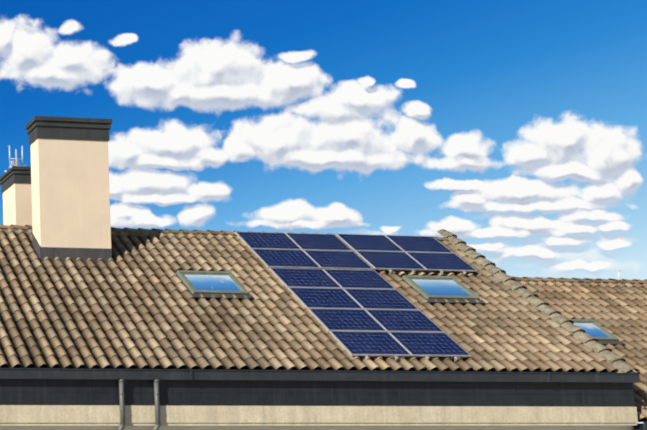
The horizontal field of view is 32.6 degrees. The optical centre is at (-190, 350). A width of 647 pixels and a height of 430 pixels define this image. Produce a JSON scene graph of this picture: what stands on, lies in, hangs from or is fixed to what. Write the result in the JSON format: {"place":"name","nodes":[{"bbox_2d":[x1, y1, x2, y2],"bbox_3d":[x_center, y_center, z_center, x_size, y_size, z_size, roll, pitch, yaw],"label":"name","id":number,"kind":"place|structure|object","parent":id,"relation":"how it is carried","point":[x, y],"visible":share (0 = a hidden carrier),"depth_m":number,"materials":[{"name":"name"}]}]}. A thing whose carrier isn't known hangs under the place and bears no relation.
{"place":"outdoors","nodes":[
{"label":"outdoors","id":0,"kind":"place"},
{"bbox_2d":[0,425,629,429],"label":"house walls","id":1,"kind":"structure","parent":0,"point":[577,427],"depth_m":20.25,"materials":[{"name":"beige paint"}]},
{"bbox_2d":[118,379,124,429],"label":"downpipe","id":2,"kind":"object","parent":1,"relation":"attached to","point":[122,404],"visible":0.98,"depth_m":19.38,"materials":[{"name":"metal"}]},
{"bbox_2d":[153,379,159,429],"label":"downpipe","id":3,"kind":"object","parent":1,"relation":"attached to","point":[157,404],"visible":0.98,"depth_m":19.48,"materials":[{"name":"metal"}]},
{"bbox_2d":[0,239,615,372],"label":"roof underlay","id":4,"kind":"object","parent":1,"relation":"on","point":[220,367],"depth_m":20.31,"materials":[{"name":"black"}]},
{"bbox_2d":[25,116,111,263],"bbox_3d":[7.602,-4.495,23.932,2.330,4.484,0.790,1,-5,-6],"label":"chimney","id":5,"kind":"object","parent":4,"relation":"on","point":[70,189],"visible":0.88,"depth_m":23.66,"materials":[{"name":"paint"}]},
{"bbox_2d":[174,268,253,297],"bbox_3d":[11.234,-1.912,23.078,1.800,1.070,1.296,1,-5,-6],"label":"skylight","id":6,"kind":"object","parent":4,"relation":"on","point":[216,284],"visible":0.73,"depth_m":22.86,"materials":[{"name":"blue glass"}]},
{"bbox_2d":[0,227,448,242],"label":"roof ridge","id":7,"kind":"structure","parent":4,"relation":"on","point":[15,230],"depth_m":25.07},
{"bbox_2d":[0,224,448,240],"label":"ridge tiles","id":8,"kind":"object","parent":7,"relation":"on","point":[113,229],"visible":0.31,"depth_m":25.14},
{"bbox_2d":[0,228,617,372],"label":"roof tiles","id":9,"kind":"object","parent":4,"relation":"on","point":[505,327],"visible":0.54,"depth_m":21.78,"materials":[{"name":"brown tile"}]},
{"bbox_2d":[234,231,476,360],"bbox_3d":[16.710,-1.689,23.330,6.705,4.348,4.518,1,-5,-6],"label":"solar panel array","id":10,"kind":"object","parent":4,"relation":"on","point":[362,308],"visible":0.9,"depth_m":23.36,"materials":[{"name":"blue glass"}]},
{"bbox_2d":[399,274,484,302],"bbox_3d":[18.232,-1.831,23.843,1.800,1.098,1.326,1,-5,-6],"label":"skylight","id":11,"kind":"object","parent":4,"relation":"on","point":[440,289],"visible":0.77,"depth_m":23.62,"materials":[{"name":"blue glass"}]},
{"bbox_2d":[442,237,635,372],"bbox_3d":[20.857,-1.500,23.721,0.560,4.811,5.068,1,-5,-6],"label":"verge mortar bed","id":12,"kind":"object","parent":4,"relation":"on","point":[585,344],"visible":0.04,"depth_m":23.01,"materials":[{"name":"brown concrete"}]},
{"bbox_2d":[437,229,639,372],"bbox_3d":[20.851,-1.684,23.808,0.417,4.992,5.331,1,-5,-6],"label":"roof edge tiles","id":13,"kind":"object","parent":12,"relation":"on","point":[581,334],"visible":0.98,"depth_m":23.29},
{"bbox_2d":[0,405,637,425],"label":"wall","id":14,"kind":"structure","parent":1,"relation":"attached to","point":[60,415],"depth_m":20.03,"materials":[{"name":"beige paint"}]},
{"bbox_2d":[0,379,634,406],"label":"eave fascia","id":15,"kind":"structure","parent":14,"relation":"on","point":[207,392],"depth_m":20.12,"materials":[{"name":"metal"}]},
{"bbox_2d":[0,368,639,382],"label":"eave gutter","id":16,"kind":"object","parent":15,"relation":"on","point":[238,375],"visible":0.98,"depth_m":19.96,"materials":[{"name":"black metal"}]},
{"bbox_3d":[8.178,-1.213,27.131,24.600,4.541,4.780,1,-5,-6],"label":"main roof","id":17,"kind":"object","parent":1,"relation":"attached to","visible":0},
{"bbox_2d":[5,145,25,171],"bbox_3d":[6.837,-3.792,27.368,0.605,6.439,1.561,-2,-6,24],"label":"tv antenna","id":18,"kind":"object","parent":17,"relation":"on","point":[15,164],"visible":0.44,"depth_m":27.83,"materials":[{"name":"white metal"}]},
{"bbox_2d":[0,166,31,225],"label":"chimney","id":19,"kind":"object","parent":17,"relation":"on","point":[15,184],"visible":0.27,"depth_m":26.46,"materials":[{"name":"paint"}]},
{"bbox_2d":[0,15,642,273],"bbox_3d":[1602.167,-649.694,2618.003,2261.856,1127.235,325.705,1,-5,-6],"label":"cloud","id":20,"kind":"structure","parent":0,"point":[343,132],"depth_m":2618.09,"materials":[{"name":"white"}]},
{"bbox_2d":[0,0,646,422],"label":"sky","id":21,"kind":"structure","parent":0,"point":[492,68],"materials":[{"name":"blue"}]},
{"bbox_2d":[633,422,646,429],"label":"neighbour eave gutter","id":22,"kind":"object","parent":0,"point":[641,426],"visible":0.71,"depth_m":21.11,"materials":[{"name":"grey metal"}]},
{"label":"ground","id":23,"kind":"structure","parent":0,"visible":0},
{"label":"neighbouring house walls","id":24,"kind":"object","parent":23,"relation":"on","visible":0},
{"bbox_2d":[516,278,646,420],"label":"neighbour roof tiles","id":25,"kind":"object","parent":24,"relation":"on","point":[619,310],"visible":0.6,"depth_m":25.30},
{"bbox_2d":[511,276,646,282],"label":"ridge tiles","id":26,"kind":"object","parent":25,"relation":"on","point":[578,279],"visible":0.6,"depth_m":26.59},
{"bbox_2d":[517,279,642,284],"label":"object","id":27,"kind":"structure","parent":25,"relation":"on","point":[572,282],"depth_m":26.56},
{"bbox_2d":[568,318,625,344],"bbox_3d":[23.071,-0.616,24.373,1.160,1.001,1.224,1,-5,-6],"label":"skylight","id":28,"kind":"object","parent":25,"relation":"on","point":[594,329],"visible":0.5,"depth_m":24.14,"materials":[{"name":"blue glass"}]}
]}

